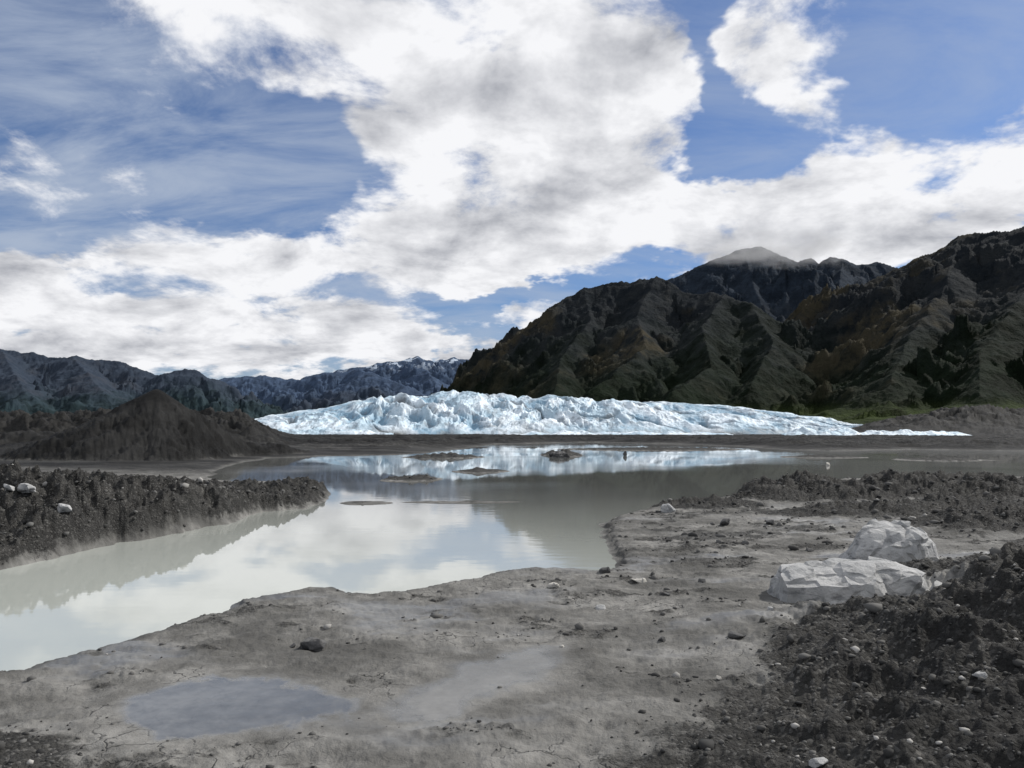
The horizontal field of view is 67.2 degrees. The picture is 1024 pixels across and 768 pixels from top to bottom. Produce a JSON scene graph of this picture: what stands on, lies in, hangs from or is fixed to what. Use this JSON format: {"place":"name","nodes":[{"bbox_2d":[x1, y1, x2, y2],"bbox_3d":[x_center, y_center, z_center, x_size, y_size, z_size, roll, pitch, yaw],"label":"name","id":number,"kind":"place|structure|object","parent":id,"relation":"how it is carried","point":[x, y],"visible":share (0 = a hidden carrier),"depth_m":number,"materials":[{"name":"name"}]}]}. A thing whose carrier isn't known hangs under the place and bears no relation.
{"place":"outdoors","nodes":[
{"label":"outdoors","id":0,"kind":"place"},
{"bbox_2d":[0,349,468,418],"bbox_3d":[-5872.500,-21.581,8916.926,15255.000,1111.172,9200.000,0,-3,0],"label":"distant mountain range","id":1,"kind":"structure","parent":0,"point":[31,383],"depth_m":6688.27,"materials":[{"name":"grey stone"}]},
{"bbox_2d":[0,389,1023,767],"bbox_3d":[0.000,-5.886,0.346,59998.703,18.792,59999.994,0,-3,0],"label":"ground","id":2,"kind":"structure","parent":0,"point":[258,689],"depth_m":9.74,"materials":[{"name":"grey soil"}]},
{"bbox_2d":[3,484,14,490],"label":"rock","id":3,"kind":"object","parent":2,"relation":"on","point":[9,487],"visible":1,"depth_m":19.56,"materials":[{"name":"stone"}]},
{"bbox_2d":[17,483,35,492],"bbox_3d":[-12.530,2.692,19.893,0.505,0.258,0.409,0,-3,0],"label":"rock","id":4,"kind":"object","parent":2,"relation":"on","point":[27,488],"visible":1,"depth_m":19.77,"materials":[{"name":"stone"}]},
{"bbox_2d":[57,503,72,512],"bbox_3d":[-11.255,3.130,19.448,0.405,0.242,0.340,0,-3,0],"label":"rock","id":5,"kind":"object","parent":2,"relation":"on","point":[61,507],"visible":1,"depth_m":19.35,"materials":[{"name":"stone"}]},
{"bbox_2d":[299,638,325,652],"bbox_3d":[-2.631,3.446,10.154,0.374,0.213,0.303,0,-3,0],"label":"rock","id":6,"kind":"object","parent":2,"relation":"on","point":[315,645],"visible":0.83,"depth_m":10.04,"materials":[{"name":"stone"}]},
{"bbox_2d":[277,426,392,434],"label":"ice strip","id":7,"kind":"object","parent":2,"relation":"on","point":[315,430],"visible":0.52,"depth_m":346.11,"materials":[{"name":"white ice"}]},
{"bbox_2d":[547,582,558,587],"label":"rock","id":8,"kind":"object","parent":2,"relation":"on","point":[553,585],"visible":0.91,"depth_m":13.70,"materials":[{"name":"white stone"}]},
{"bbox_2d":[255,390,862,434],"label":"glacier","id":9,"kind":"object","parent":2,"relation":"on","point":[456,412],"visible":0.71,"depth_m":399.36,"materials":[{"name":"white ice"}]},
{"bbox_2d":[549,451,569,456],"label":"rock","id":10,"kind":"object","parent":2,"relation":"on","point":[559,454],"visible":0.63,"depth_m":83.68,"materials":[{"name":"stone"}]},
{"bbox_2d":[595,605,605,609],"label":"rock","id":11,"kind":"object","parent":2,"relation":"on","point":[600,607],"visible":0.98,"depth_m":12.18,"materials":[{"name":"stone"}]},
{"bbox_2d":[599,567,609,573],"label":"rock","id":12,"kind":"object","parent":2,"relation":"on","point":[602,570],"visible":1,"depth_m":15.22,"materials":[{"name":"stone"}]},
{"bbox_2d":[508,430,732,434],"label":"ice strip","id":13,"kind":"object","parent":2,"relation":"on","point":[566,432],"visible":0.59,"depth_m":325.00,"materials":[{"name":"white ice"}]},
{"bbox_2d":[629,577,646,582],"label":"rock","id":14,"kind":"object","parent":2,"relation":"on","point":[640,579],"visible":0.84,"depth_m":14.36,"materials":[{"name":"white stone"}]},
{"bbox_2d":[658,636,665,641],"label":"rock","id":15,"kind":"object","parent":2,"relation":"on","point":[662,639],"visible":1,"depth_m":9.97,"materials":[{"name":"stone"}]},
{"bbox_2d":[661,504,675,512],"bbox_3d":[5.396,4.311,26.623,0.526,0.365,0.370,0,-3,0],"label":"rock","id":16,"kind":"object","parent":2,"relation":"on","point":[667,508],"visible":0.78,"depth_m":26.49,"materials":[{"name":"stone"}]},
{"bbox_2d":[698,578,705,582],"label":"rock","id":17,"kind":"object","parent":2,"relation":"on","point":[700,580],"visible":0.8,"depth_m":14.10,"materials":[{"name":"stone"}]},
{"bbox_2d":[719,518,729,525],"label":"rock","id":18,"kind":"object","parent":2,"relation":"on","point":[725,521],"visible":1,"depth_m":22.73,"materials":[{"name":"stone"}]},
{"bbox_2d":[727,631,745,638],"bbox_3d":[2.893,3.226,9.934,0.241,0.074,0.191,0,-3,0],"label":"rock","id":19,"kind":"object","parent":2,"relation":"on","point":[732,634],"visible":1,"depth_m":9.88,"materials":[{"name":"stone"}]},
{"bbox_2d":[766,519,773,523],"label":"rock","id":20,"kind":"object","parent":2,"relation":"on","point":[771,521],"visible":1,"depth_m":22.67,"materials":[{"name":"stone"}]},
{"bbox_2d":[808,757,826,767],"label":"rock","id":21,"kind":"object","parent":2,"relation":"on","point":[817,762],"visible":1,"depth_m":5.77,"materials":[{"name":"stone"}]},
{"bbox_2d":[781,426,858,435],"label":"ice strip","id":22,"kind":"object","parent":2,"relation":"on","point":[811,431],"visible":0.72,"depth_m":294.38,"materials":[{"name":"white ice"}]},
{"bbox_2d":[768,556,941,604],"bbox_3d":[5.868,3.382,12.729,3.174,0.950,1.345,0,-3,0],"label":"boulder","id":23,"kind":"object","parent":2,"relation":"on","point":[831,581],"visible":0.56,"depth_m":12.43,"materials":[{"name":"stone"}]},
{"bbox_2d":[839,519,938,562],"bbox_3d":[8.031,3.523,16.406,2.041,1.236,1.472,0,-3,0],"label":"boulder","id":24,"kind":"object","parent":2,"relation":"on","point":[897,541],"visible":0.56,"depth_m":16.01,"materials":[{"name":"stone"}]},
{"bbox_2d":[845,429,971,435],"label":"ice strip","id":25,"kind":"object","parent":2,"relation":"on","point":[904,432],"visible":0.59,"depth_m":285.73,"materials":[{"name":"white ice"}]},
{"bbox_2d":[973,671,987,679],"bbox_3d":[4.088,2.538,6.726,0.125,0.060,0.090,0,-3,0],"label":"rock","id":26,"kind":"object","parent":2,"relation":"on","point":[984,675],"visible":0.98,"depth_m":6.70,"materials":[{"name":"stone"}]},
{"bbox_2d":[0,442,1023,670],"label":"lake water","id":27,"kind":"structure","parent":0,"point":[560,511],"depth_m":22.31,"materials":[{"name":"grey liquid"}]},
{"bbox_2d":[0,0,1023,379],"label":"sky","id":28,"kind":"structure","parent":0,"point":[217,189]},
{"bbox_2d":[429,226,1023,423],"bbox_3d":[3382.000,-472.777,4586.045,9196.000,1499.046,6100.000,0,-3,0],"label":"mountain range","id":29,"kind":"structure","parent":0,"point":[762,328],"depth_m":3189.92,"materials":[{"name":"black stone"}]}
]}

